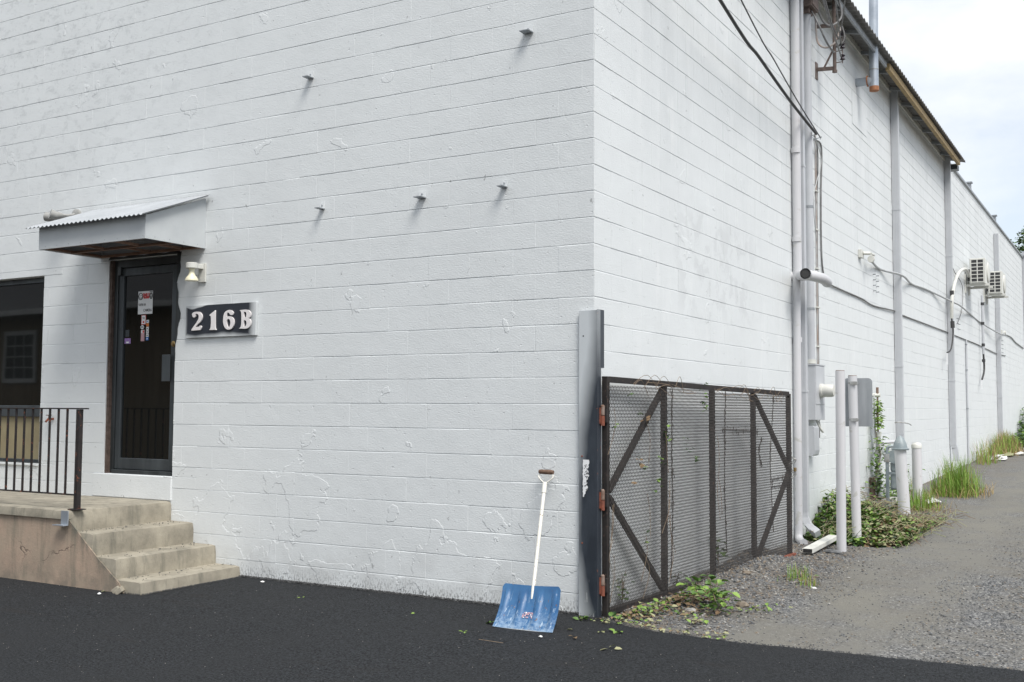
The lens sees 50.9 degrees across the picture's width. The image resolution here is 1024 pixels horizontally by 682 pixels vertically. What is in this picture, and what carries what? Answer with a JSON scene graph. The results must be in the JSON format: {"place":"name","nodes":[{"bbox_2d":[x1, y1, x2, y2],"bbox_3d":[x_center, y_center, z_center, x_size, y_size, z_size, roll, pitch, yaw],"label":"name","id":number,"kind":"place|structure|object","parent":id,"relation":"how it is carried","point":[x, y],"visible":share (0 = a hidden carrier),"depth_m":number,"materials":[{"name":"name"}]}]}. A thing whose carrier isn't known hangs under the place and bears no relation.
{"place":"outdoors","nodes":[
{"label":"outdoors","id":0,"kind":"place"},
{"bbox_2d":[0,575,1023,681],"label":"asphalt lot","id":1,"kind":"structure","parent":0,"point":[127,625],"depth_m":6.96,"materials":[{"name":"black asphalt"}]},
{"bbox_2d":[0,491,239,594],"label":"entry steps","id":2,"kind":"structure","parent":1,"relation":"on","point":[46,538],"depth_m":9.51,"materials":[{"name":"concrete"}]},
{"bbox_2d":[0,407,88,510],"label":"railing","id":3,"kind":"object","parent":2,"relation":"on","point":[78,461],"visible":1,"depth_m":9.62,"materials":[{"name":"black metal"}]},
{"bbox_2d":[85,521,230,580],"bbox_3d":[-3.149,1.847,9.576,0.861,0.370,1.096,-2,-4,30],"label":"step grit","id":4,"kind":"object","parent":2,"relation":"on","point":[163,550],"visible":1,"depth_m":9.54,"materials":[{"name":"gravel"}]},
{"bbox_2d":[493,469,560,632],"bbox_3d":[0.213,1.497,7.814,0.517,1.081,0.676,-2,-4,30],"label":"snow shovel","id":5,"kind":"object","parent":1,"relation":"on","point":[534,607],"visible":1,"depth_m":7.66,"materials":[{"name":"blue paint"}]},
{"bbox_2d":[572,615,588,620],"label":"weed plant","id":6,"kind":"object","parent":1,"relation":"on","point":[584,617],"visible":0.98,"depth_m":7.84,"materials":[{"name":"green plant"}]},
{"bbox_2d":[601,446,1023,670],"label":"alley","id":7,"kind":"structure","parent":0,"point":[1002,506],"depth_m":9.02,"materials":[{"name":"grey gravel"}]},
{"bbox_2d":[617,571,633,602],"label":"weed plant","id":8,"kind":"object","parent":7,"relation":"on","point":[623,587],"visible":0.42,"depth_m":8.35,"materials":[{"name":"green plant"}]},
{"bbox_2d":[637,598,677,613],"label":"weed plant","id":9,"kind":"object","parent":7,"relation":"on","point":[656,600],"visible":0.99,"depth_m":8.12,"materials":[{"name":"green plant"}]},
{"bbox_2d":[589,587,763,638],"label":"leaf litter","id":10,"kind":"object","parent":7,"relation":"on","point":[677,598],"visible":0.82,"depth_m":8.10,"materials":[{"name":"green plant"}]},
{"bbox_2d":[685,608,697,612],"bbox_3d":[1.365,2.055,8.184,0.113,0.046,0.066,-2,-4,30],"label":"stone","id":11,"kind":"object","parent":7,"relation":"on","point":[690,609],"visible":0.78,"depth_m":8.16,"materials":[{"name":"white stone"}]},
{"bbox_2d":[673,576,711,603],"bbox_3d":[1.420,1.967,8.464,0.368,0.237,0.324,-2,-4,30],"label":"weed plant","id":12,"kind":"object","parent":7,"relation":"on","point":[694,587],"visible":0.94,"depth_m":8.46,"materials":[{"name":"green plant"}]},
{"bbox_2d":[684,614,708,623],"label":"weed plant","id":13,"kind":"object","parent":7,"relation":"on","point":[695,619],"visible":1,"depth_m":7.76,"materials":[{"name":"green plant"}]},
{"bbox_2d":[700,574,731,602],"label":"weed plant","id":14,"kind":"object","parent":7,"relation":"on","point":[719,581],"visible":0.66,"depth_m":8.51,"materials":[{"name":"green plant"}]},
{"bbox_2d":[691,586,740,613],"bbox_3d":[1.568,1.979,8.198,0.358,0.194,0.301,-2,-4,30],"label":"weed plant","id":15,"kind":"object","parent":7,"relation":"on","point":[715,605],"visible":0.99,"depth_m":8.20,"materials":[{"name":"green plant"}]},
{"bbox_2d":[716,532,726,566],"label":"weed plant","id":16,"kind":"object","parent":7,"relation":"on","point":[717,547],"visible":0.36,"depth_m":10.16,"materials":[{"name":"green plant"}]},
{"bbox_2d":[735,601,749,607],"bbox_3d":[1.818,2.077,8.466,0.112,0.051,0.086,-2,-4,30],"label":"stone","id":17,"kind":"object","parent":7,"relation":"on","point":[742,604],"visible":0.86,"depth_m":8.44,"materials":[{"name":"beige stone"}]},
{"bbox_2d":[742,570,750,574],"bbox_3d":[2.160,2.139,9.919,0.074,0.041,0.071,1,-4,-12],"label":"stone","id":18,"kind":"object","parent":7,"relation":"on","point":[746,572],"visible":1,"depth_m":9.89,"materials":[{"name":"beige stone"}]},
{"bbox_2d":[730,603,792,611],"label":"weed plant","id":19,"kind":"object","parent":7,"relation":"on","point":[738,608],"visible":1,"depth_m":8.29,"materials":[{"name":"green plant"}]},
{"bbox_2d":[777,563,817,580],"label":"grass clump","id":20,"kind":"object","parent":7,"relation":"on","point":[802,575],"visible":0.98,"depth_m":9.86,"materials":[{"name":"plant"}]},
{"bbox_2d":[799,573,820,587],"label":"grass clump","id":21,"kind":"object","parent":7,"relation":"on","point":[808,582],"visible":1,"depth_m":9.51,"materials":[{"name":"plant"}]},
{"bbox_2d":[803,535,836,552],"bbox_3d":[3.433,2.251,11.944,0.110,0.080,1.154,-2,-4,30],"label":"gutter offcut","id":22,"kind":"object","parent":7,"relation":"on","point":[821,543],"visible":0.82,"depth_m":11.79,"materials":[{"name":"white metal"}]},
{"bbox_2d":[824,549,841,553],"bbox_3d":[3.474,2.283,11.638,0.198,0.051,0.086,-2,-4,30],"label":"stone","id":23,"kind":"object","parent":7,"relation":"on","point":[830,551],"visible":0.96,"depth_m":11.61,"materials":[{"name":"grey stone"}]},
{"bbox_2d":[835,370,846,551],"bbox_3d":[3.627,1.369,11.860,0.117,2.092,0.104,-2,-4,30],"label":"bollard","id":24,"kind":"object","parent":7,"relation":"on","point":[840,460],"visible":0.8,"depth_m":11.83,"materials":[{"name":"metal"}]},
{"bbox_2d":[848,375,861,537],"bbox_3d":[4.024,1.434,12.622,0.130,2.063,0.106,-2,-4,30],"label":"bollard","id":25,"kind":"object","parent":7,"relation":"on","point":[854,459],"visible":0.8,"depth_m":12.59,"materials":[{"name":"metal"}]},
{"bbox_2d":[845,378,872,426],"bbox_3d":[4.054,0.720,12.650,0.335,0.570,0.138,-2,-4,30],"label":"metal sign","id":26,"kind":"object","parent":25,"relation":"attached to","point":[865,407],"visible":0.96,"depth_m":12.67,"materials":[{"name":"metal"}]},
{"bbox_2d":[803,485,974,548],"bbox_3d":[5.028,2.186,14.029,1.621,0.625,4.227,-2,-4,30],"label":"vine heap","id":27,"kind":"object","parent":7,"relation":"on","point":[904,529],"visible":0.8,"depth_m":13.09,"materials":[{"name":"green plant"}]},
{"bbox_2d":[884,445,896,509],"bbox_3d":[5.589,2.013,15.675,0.280,1.006,0.255,-2,-4,30],"label":"gas meter","id":28,"kind":"object","parent":7,"relation":"on","point":[889,456],"visible":0.61,"depth_m":15.63,"materials":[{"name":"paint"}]},
{"bbox_2d":[871,496,909,504],"bbox_3d":[5.668,2.393,16.087,0.865,0.169,0.130,3,-5,-39],"label":"gutter offcut","id":29,"kind":"object","parent":7,"relation":"on","point":[891,500],"visible":0.27,"depth_m":16.00,"materials":[{"name":"white metal"}]},
{"bbox_2d":[891,435,910,516],"bbox_3d":[5.534,1.966,15.300,0.255,1.239,0.250,-2,-4,30],"label":"bollard","id":30,"kind":"object","parent":7,"relation":"on","point":[900,448],"visible":0.89,"depth_m":15.23,"materials":[{"name":"metal"}]},
{"bbox_2d":[890,469,936,501],"bbox_3d":[6.312,2.264,16.960,0.779,0.597,1.332,-2,-4,30],"label":"grass clump","id":31,"kind":"object","parent":7,"relation":"on","point":[910,487],"visible":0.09,"depth_m":17.01,"materials":[{"name":"plant"}]},
{"bbox_2d":[911,442,922,505],"bbox_3d":[6.150,2.076,16.325,0.156,1.068,0.156,-2,-4,30],"label":"bollard","id":32,"kind":"object","parent":7,"relation":"on","point":[916,447],"visible":0.85,"depth_m":16.28,"materials":[{"name":"white metal"}]},
{"bbox_2d":[895,486,956,512],"bbox_3d":[6.126,2.323,15.934,0.848,0.392,1.280,-2,-4,30],"label":"grass clump","id":33,"kind":"object","parent":7,"relation":"on","point":[916,504],"visible":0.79,"depth_m":15.91,"materials":[{"name":"plant"}]},
{"bbox_2d":[926,451,996,498],"bbox_3d":[7.537,2.213,18.127,1.389,0.792,1.868,-2,-4,30],"label":"grass clump","id":34,"kind":"object","parent":7,"relation":"on","point":[962,487],"visible":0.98,"depth_m":17.96,"materials":[{"name":"plant"}]},
{"bbox_2d":[968,437,1000,466],"bbox_3d":[11.115,2.541,25.315,0.798,0.721,2.643,-2,-4,30],"label":"grass clump","id":35,"kind":"object","parent":7,"relation":"on","point":[986,456],"visible":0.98,"depth_m":25.51,"materials":[{"name":"plant"}]},
{"bbox_2d":[991,455,1006,459],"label":"litter","id":36,"kind":"object","parent":7,"relation":"on","point":[1000,457],"visible":0.42,"depth_m":26.34,"materials":[{"name":"white paper"}]},
{"bbox_2d":[987,430,1023,456],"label":"grass clump","id":37,"kind":"object","parent":7,"relation":"on","point":[1005,444],"visible":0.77,"depth_m":28.60,"materials":[{"name":"plant"}]},
{"bbox_2d":[1013,407,1023,441],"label":"bush","id":38,"kind":"object","parent":7,"relation":"on","point":[1021,433],"visible":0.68,"depth_m":34.98,"materials":[{"name":"green plant"}]},
{"bbox_2d":[1013,435,1023,446],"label":"weeds","id":39,"kind":"object","parent":7,"relation":"on","point":[1022,439],"visible":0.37,"depth_m":32.59,"materials":[{"name":"green plant"}]},
{"bbox_2d":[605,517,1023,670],"bbox_3d":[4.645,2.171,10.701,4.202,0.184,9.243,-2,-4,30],"label":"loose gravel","id":40,"kind":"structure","parent":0,"point":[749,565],"depth_m":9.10,"materials":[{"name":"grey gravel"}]},
{"bbox_2d":[851,0,1023,253],"label":"sky","id":41,"kind":"structure","parent":0,"point":[964,59],"materials":[{"name":"white"}]},
{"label":"ground","id":42,"kind":"structure","parent":0,"visible":0},
{"bbox_2d":[0,0,1023,614],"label":"warehouse","id":43,"kind":"structure","parent":42,"relation":"on","point":[386,398],"depth_m":9.84,"materials":[{"name":"concrete"}]},
{"bbox_2d":[0,283,43,404],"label":"window","id":44,"kind":"structure","parent":43,"relation":"in","point":[21,306],"depth_m":11.77,"materials":[{"name":"black glass"}]},
{"bbox_2d":[0,277,44,462],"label":"window frame","id":45,"kind":"structure","parent":43,"relation":"in","point":[32,280],"depth_m":11.68,"materials":[{"name":"metal"}]},
{"bbox_2d":[43,209,80,221],"bbox_3d":[-4.692,-1.309,11.203,0.316,0.136,0.295,3,-5,-40],"label":"floodlight","id":46,"kind":"object","parent":43,"relation":"attached to","point":[52,215],"visible":0.76,"depth_m":11.14,"materials":[{"name":"grey metal"}]},
{"bbox_2d":[25,194,209,258],"bbox_3d":[-3.782,-1.139,10.311,1.655,0.512,0.799,-2,-4,30],"label":"door canopy","id":47,"kind":"object","parent":43,"relation":"attached to","point":[87,234],"visible":1,"depth_m":10.09,"materials":[{"name":"corrugated metal"},{"name":"white painted wood"},{"name":"dark weathered wood"}]},
{"bbox_2d":[124,338,130,343],"bbox_3d":[-3.877,0.000,10.844,0.090,0.055,0.002,-2,-4,30],"label":"sticker","id":48,"kind":"object","parent":43,"relation":"attached to","point":[127,340],"visible":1,"depth_m":10.84,"materials":[{"name":"purple paper"}]},
{"bbox_2d":[141,330,144,340],"bbox_3d":[-3.688,-0.055,10.737,0.050,0.113,0.002,-2,-4,30],"label":"sticker","id":49,"kind":"object","parent":43,"relation":"attached to","point":[142,335],"visible":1,"depth_m":10.74,"materials":[{"name":"paper"}]},
{"bbox_2d":[114,264,176,470],"bbox_3d":[-3.630,0.255,10.667,0.840,2.035,0.067,-2,-4,30],"label":"door","id":50,"kind":"structure","parent":43,"relation":"in","point":[146,368],"depth_m":10.68,"materials":[{"name":"glass"}]},
{"bbox_2d":[141,315,145,324],"bbox_3d":[-3.680,-0.212,10.743,0.067,0.097,0.002,-2,-4,30],"label":"sticker","id":51,"kind":"object","parent":50,"relation":"attached to","point":[143,319],"visible":1,"depth_m":10.74,"materials":[{"name":"white paper"}]},
{"bbox_2d":[138,291,152,313],"bbox_3d":[-3.664,-0.384,10.744,0.210,0.230,0.009,-2,-4,30],"label":"camera notice","id":52,"kind":"object","parent":50,"relation":"attached to","point":[145,302],"visible":1,"depth_m":10.74,"materials":[{"name":"white paper"}]},
{"bbox_2d":[146,320,148,339],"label":"card decals","id":53,"kind":"object","parent":50,"relation":"attached to","point":[147,329],"visible":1,"depth_m":10.71,"materials":[{"name":"white"}]},
{"bbox_2d":[185,262,206,282],"bbox_3d":[-2.991,-0.653,10.155,0.126,0.180,0.212,-2,-4,30],"label":"wall lamp","id":54,"kind":"object","parent":43,"relation":"attached to","point":[192,267],"visible":1,"depth_m":10.11,"materials":[{"name":"beige plastic"}]},
{"bbox_2d":[185,302,257,337],"bbox_3d":[-2.729,-0.193,10.070,0.902,0.305,0.042,-2,-4,30],"label":"address sign","id":55,"kind":"object","parent":43,"relation":"attached to","point":[225,320],"visible":1,"depth_m":10.05,"materials":[{"name":"black metal"}]},
{"bbox_2d":[302,72,313,78],"bbox_3d":[-1.834,-2.397,9.664,0.065,0.060,0.081,-2,-4,30],"label":"wall bracket","id":56,"kind":"object","parent":43,"relation":"attached to","point":[310,75],"depth_m":9.68,"materials":[{"name":"metal"}]},
{"bbox_2d":[314,202,324,209],"bbox_3d":[-1.701,-1.199,9.507,0.050,0.060,0.081,-2,-4,30],"label":"wall bracket","id":57,"kind":"object","parent":43,"relation":"attached to","point":[322,206],"depth_m":9.53,"materials":[{"name":"metal"}]},
{"bbox_2d":[413,191,425,198],"bbox_3d":[-0.769,-1.224,8.962,0.075,0.060,0.081,-2,-4,30],"label":"wall bracket","id":58,"kind":"object","parent":43,"relation":"attached to","point":[421,194],"depth_m":8.98,"materials":[{"name":"metal"}]},
{"bbox_2d":[497,180,507,187],"bbox_3d":[-0.079,-1.256,8.559,0.055,0.060,0.081,-2,-4,30],"label":"wall bracket","id":59,"kind":"object","parent":43,"relation":"attached to","point":[504,183],"depth_m":8.58,"materials":[{"name":"metal"}]},
{"bbox_2d":[519,25,532,33],"bbox_3d":[0.112,-2.480,8.527,0.085,0.060,0.081,-2,-4,30],"label":"wall bracket","id":60,"kind":"object","parent":43,"relation":"attached to","point":[527,29],"depth_m":8.54,"materials":[{"name":"metal"}]},
{"bbox_2d":[670,387,779,578],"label":"old vine stems","id":61,"kind":"object","parent":43,"relation":"attached to","point":[672,473],"visible":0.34,"depth_m":10.53,"materials":[{"name":"brown plant"}]},
{"bbox_2d":[790,0,817,544],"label":"drain pipe","id":62,"kind":"object","parent":43,"relation":"attached to","point":[796,157],"visible":0.9,"depth_m":12.76,"materials":[{"name":"white metal"}]},
{"bbox_2d":[795,268,831,286],"bbox_3d":[3.499,-0.743,12.627,0.311,0.189,0.705,-3,-5,40],"label":"discharge pipe","id":63,"kind":"object","parent":62,"relation":"attached to","point":[824,280],"visible":1,"depth_m":12.54,"materials":[{"name":"white plastic"}]},
{"bbox_2d":[803,7,815,363],"bbox_3d":[3.686,-1.937,13.356,0.124,4.440,0.180,-2,-4,30],"label":"service riser","id":64,"kind":"object","parent":43,"relation":"attached to","point":[807,15],"visible":0.73,"depth_m":13.31,"materials":[{"name":"grey paint"}]},
{"bbox_2d":[799,0,820,537],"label":"downspout","id":65,"kind":"object","parent":43,"relation":"attached to","point":[810,527],"visible":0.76,"depth_m":12.90,"materials":[{"name":"grey paint"}]},
{"bbox_2d":[803,0,818,12],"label":"junction enclosure","id":66,"kind":"object","parent":43,"relation":"attached to","point":[812,5],"visible":0.59,"depth_m":13.38,"materials":[{"name":"brown metal"}]},
{"bbox_2d":[811,10,834,52],"bbox_3d":[3.888,-3.900,13.506,0.262,0.560,0.568,-2,-4,30],"label":"cable loop","id":67,"kind":"object","parent":66,"relation":"attached to","point":[822,33],"visible":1,"depth_m":13.29,"materials":[{"name":"grey rubber"}]},
{"bbox_2d":[814,13,842,48],"bbox_3d":[4.027,-4.101,13.764,0.546,0.757,0.172,2,-4,-21],"label":"cable loop","id":68,"kind":"object","parent":66,"relation":"attached to","point":[831,45],"visible":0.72,"depth_m":13.76,"materials":[{"name":"grey rubber"}]},
{"bbox_2d":[809,420,823,455],"bbox_3d":[3.762,1.194,13.312,0.113,0.446,0.456,-2,-4,30],"label":"telephone box","id":69,"kind":"object","parent":43,"relation":"attached to","point":[814,448],"visible":0.91,"depth_m":13.12,"materials":[{"name":"grey paint"}]},
{"bbox_2d":[815,135,820,437],"bbox_3d":[3.912,-0.718,13.759,0.026,3.900,0.120,-2,-4,30],"label":"conduit","id":70,"kind":"object","parent":43,"relation":"attached to","point":[817,286],"visible":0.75,"depth_m":13.77,"materials":[{"name":"grey metal"}]},
{"bbox_2d":[808,364,834,419],"bbox_3d":[3.828,0.631,13.272,0.301,0.685,0.470,-2,-4,30],"label":"electric meter","id":71,"kind":"object","parent":43,"relation":"attached to","point":[819,389],"visible":0.96,"depth_m":13.15,"materials":[{"name":"grey paint"}]},
{"bbox_2d":[815,0,844,79],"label":"service bracket","id":72,"kind":"object","parent":43,"relation":"attached to","point":[833,68],"visible":0.86,"depth_m":13.95,"materials":[{"name":"brown metal"}]},
{"bbox_2d":[823,0,841,56],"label":"service wire","id":73,"kind":"object","parent":72,"relation":"attached to","point":[831,28],"visible":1,"depth_m":12.80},
{"bbox_2d":[835,0,841,45],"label":"service wire","id":74,"kind":"object","parent":72,"relation":"attached to","point":[838,21],"visible":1,"depth_m":12.88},
{"bbox_2d":[836,27,845,47],"bbox_3d":[4.234,-3.916,13.827,0.080,0.317,0.178,-3,-5,45],"label":"cable loop","id":75,"kind":"object","parent":72,"relation":"attached to","point":[844,37],"visible":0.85,"depth_m":13.81,"materials":[{"name":"grey rubber"}]},
{"bbox_2d":[840,0,845,32],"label":"service wire","id":76,"kind":"object","parent":72,"relation":"attached to","point":[842,16],"visible":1,"depth_m":13.21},
{"bbox_2d":[818,0,842,26],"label":"cable loop","id":77,"kind":"object","parent":43,"relation":"attached to","point":[824,22],"visible":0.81,"depth_m":13.71,"materials":[{"name":"grey rubber"}]},
{"bbox_2d":[824,0,838,38],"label":"cable loop","id":78,"kind":"object","parent":43,"relation":"attached to","point":[831,20],"visible":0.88,"depth_m":13.47,"materials":[{"name":"grey rubber"}]},
{"bbox_2d":[852,0,878,136],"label":"flue duct","id":79,"kind":"object","parent":43,"relation":"attached to","point":[859,117],"visible":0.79,"depth_m":15.93,"materials":[{"name":"metal"}]},
{"bbox_2d":[858,249,874,262],"bbox_3d":[5.313,-1.254,16.005,0.518,0.175,0.150,4,-5,-44],"label":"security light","id":80,"kind":"object","parent":43,"relation":"attached to","point":[870,258],"visible":1,"depth_m":15.92,"materials":[{"name":"white plastic"}]},
{"bbox_2d":[869,387,910,500],"bbox_3d":[5.923,1.696,16.922,0.230,1.900,2.017,-2,-4,34],"label":"gas riser","id":81,"kind":"object","parent":43,"relation":"attached to","point":[877,394],"visible":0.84,"depth_m":16.19,"materials":[{"name":"metal"}]},
{"bbox_2d":[862,399,924,508],"bbox_3d":[5.743,1.723,16.399,0.838,1.680,2.826,-2,-4,30],"label":"climbing vine","id":82,"kind":"object","parent":81,"relation":"attached to","point":[880,409],"visible":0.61,"depth_m":16.11,"materials":[{"name":"green plant"}]},
{"bbox_2d":[890,91,904,438],"bbox_3d":[6.497,-1.310,18.070,0.173,6.150,0.190,-2,-4,30],"label":"downspout","id":83,"kind":"object","parent":43,"relation":"attached to","point":[898,324],"visible":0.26,"depth_m":18.04,"materials":[{"name":"grey paint"}]},
{"bbox_2d":[817,140,1005,355],"bbox_3d":[9.437,-1.049,23.220,0.025,1.898,21.801,-2,-4,30],"label":"wall cable","id":84,"kind":"object","parent":43,"relation":"attached to","point":[842,289],"depth_m":14.10,"materials":[{"name":"grey plastic"}]},
{"bbox_2d":[872,262,1023,348],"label":"wall cable","id":85,"kind":"object","parent":43,"relation":"attached to","point":[899,274],"depth_m":21.23,"materials":[{"name":"grey rubber"}]},
{"bbox_2d":[944,157,959,460],"bbox_3d":[9.397,-0.765,22.987,0.186,6.631,0.190,-2,-4,30],"label":"downspout","id":86,"kind":"object","parent":43,"relation":"attached to","point":[949,279],"visible":0.87,"depth_m":22.97,"materials":[{"name":"grey paint"}]},
{"bbox_2d":[951,164,958,171],"bbox_3d":[9.595,-3.772,23.435,0.238,0.110,0.300,-2,-4,30],"label":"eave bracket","id":87,"kind":"object","parent":43,"relation":"attached to","point":[954,167],"visible":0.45,"depth_m":23.33,"materials":[{"name":"metal"}]},
{"bbox_2d":[953,269,962,323],"bbox_3d":[10.003,-2.079,24.230,0.026,3.408,1.810,-2,-4,30],"label":"thin wire","id":88,"kind":"object","parent":43,"relation":"hanging from","point":[962,296],"visible":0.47,"depth_m":24.77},
{"bbox_2d":[965,340,969,463],"bbox_3d":[10.646,1.425,25.135,0.048,2.920,0.060,-2,-4,30],"label":"pipe","id":89,"kind":"object","parent":43,"relation":"attached to","point":[967,405],"visible":0.88,"depth_m":25.13,"materials":[{"name":"white metal"}]},
{"bbox_2d":[964,258,992,295],"bbox_3d":[11.134,-1.526,25.647,0.538,0.800,0.860,-2,-4,30],"label":"air conditioner","id":90,"kind":"object","parent":43,"relation":"attached to","point":[979,272],"visible":0.98,"depth_m":25.32,"materials":[{"name":"white metal"}]},
{"bbox_2d":[946,267,969,364],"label":"refrigerant lines","id":91,"kind":"object","parent":90,"relation":"attached to","point":[952,292],"visible":1,"depth_m":22.71,"materials":[{"name":"white plastic"}]},
{"bbox_2d":[981,295,984,388],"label":"refrigerant lines","id":92,"kind":"object","parent":43,"relation":"attached to","point":[982,326],"visible":1,"depth_m":27.43,"materials":[{"name":"grey paint"}]},
{"bbox_2d":[983,271,1008,303],"bbox_3d":[12.903,-1.417,28.666,0.538,0.800,0.860,-2,-4,30],"label":"air conditioner","id":93,"kind":"object","parent":43,"relation":"attached to","point":[998,282],"visible":0.82,"depth_m":28.33,"materials":[{"name":"white metal"}]},
{"bbox_2d":[994,233,1002,438],"bbox_3d":[13.845,-0.068,30.608,0.132,6.020,0.102,-2,-4,30],"label":"downspout","id":94,"kind":"object","parent":43,"relation":"attached to","point":[998,342],"visible":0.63,"depth_m":30.55,"materials":[{"name":"grey paint"}]},
{"bbox_2d":[1022,252,1023,319],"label":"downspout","id":95,"kind":"object","parent":43,"relation":"attached to","point":[1023,277],"visible":0.97,"depth_m":38.12,"materials":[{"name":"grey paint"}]},
{"bbox_2d":[579,309,603,616],"bbox_3d":[0.598,0.937,8.097,0.156,2.350,0.121,-2,-4,30],"label":"gate post","id":96,"kind":"object","parent":42,"relation":"on","point":[591,343],"visible":0.9,"depth_m":8.05,"materials":[{"name":"black metal"}]},
{"bbox_2d":[599,376,795,617],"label":"gate","id":97,"kind":"structure","parent":96,"relation":"attached to","point":[607,502],"depth_m":9.25,"materials":[{"name":"metal"}]},
{"bbox_2d":[608,375,782,600],"bbox_3d":[1.783,1.215,9.598,0.099,1.764,3.819,-2,-4,34],"label":"creeper","id":98,"kind":"object","parent":97,"relation":"attached to","point":[642,465],"visible":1,"depth_m":8.83,"materials":[{"name":"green plant"}]},
{"bbox_2d":[791,457,796,477],"bbox_3d":[2.964,1.342,11.421,0.125,0.227,0.110,-2,-4,30],"label":"chain","id":99,"kind":"object","parent":97,"relation":"attached to","point":[795,469],"visible":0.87,"depth_m":11.40,"materials":[{"name":"metal"}]},
{"bbox_2d":[1010,226,1023,252],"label":"tree","id":100,"kind":"object","parent":42,"relation":"on","point":[1019,242],"visible":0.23,"depth_m":46.02,"materials":[{"name":"green plant"}]},
{"bbox_3d":[3.756,-2.572,13.500,0.125,0.052,0.094,-2,-4,30],"label":"wire hook","id":101,"kind":"object","parent":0,"visible":0},
{"bbox_2d":[718,0,817,134],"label":"phone cable","id":102,"kind":"object","parent":101,"relation":"attached to","point":[740,32],"visible":1,"depth_m":11.20,"materials":[{"name":"black rubber"}]},
{"bbox_2d":[814,136,818,202],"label":"hanging wires","id":103,"kind":"object","parent":101,"relation":"hanging from","point":[817,167],"visible":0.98,"depth_m":13.85,"materials":[{"name":"black rubber"}]},
{"bbox_2d":[813,137,821,240],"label":"hanging wires","id":104,"kind":"object","parent":101,"relation":"hanging from","point":[815,187],"visible":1,"depth_m":13.61,"materials":[{"name":"black rubber"}]},
{"bbox_3d":[3.918,-2.594,13.778,0.125,0.052,0.094,-2,-4,30],"label":"wire hook","id":105,"kind":"object","parent":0,"visible":0},
{"bbox_2d":[741,0,819,136],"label":"phone cable","id":106,"kind":"object","parent":105,"relation":"attached to","point":[777,65],"visible":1,"depth_m":11.21,"materials":[{"name":"black rubber"}]}
]}

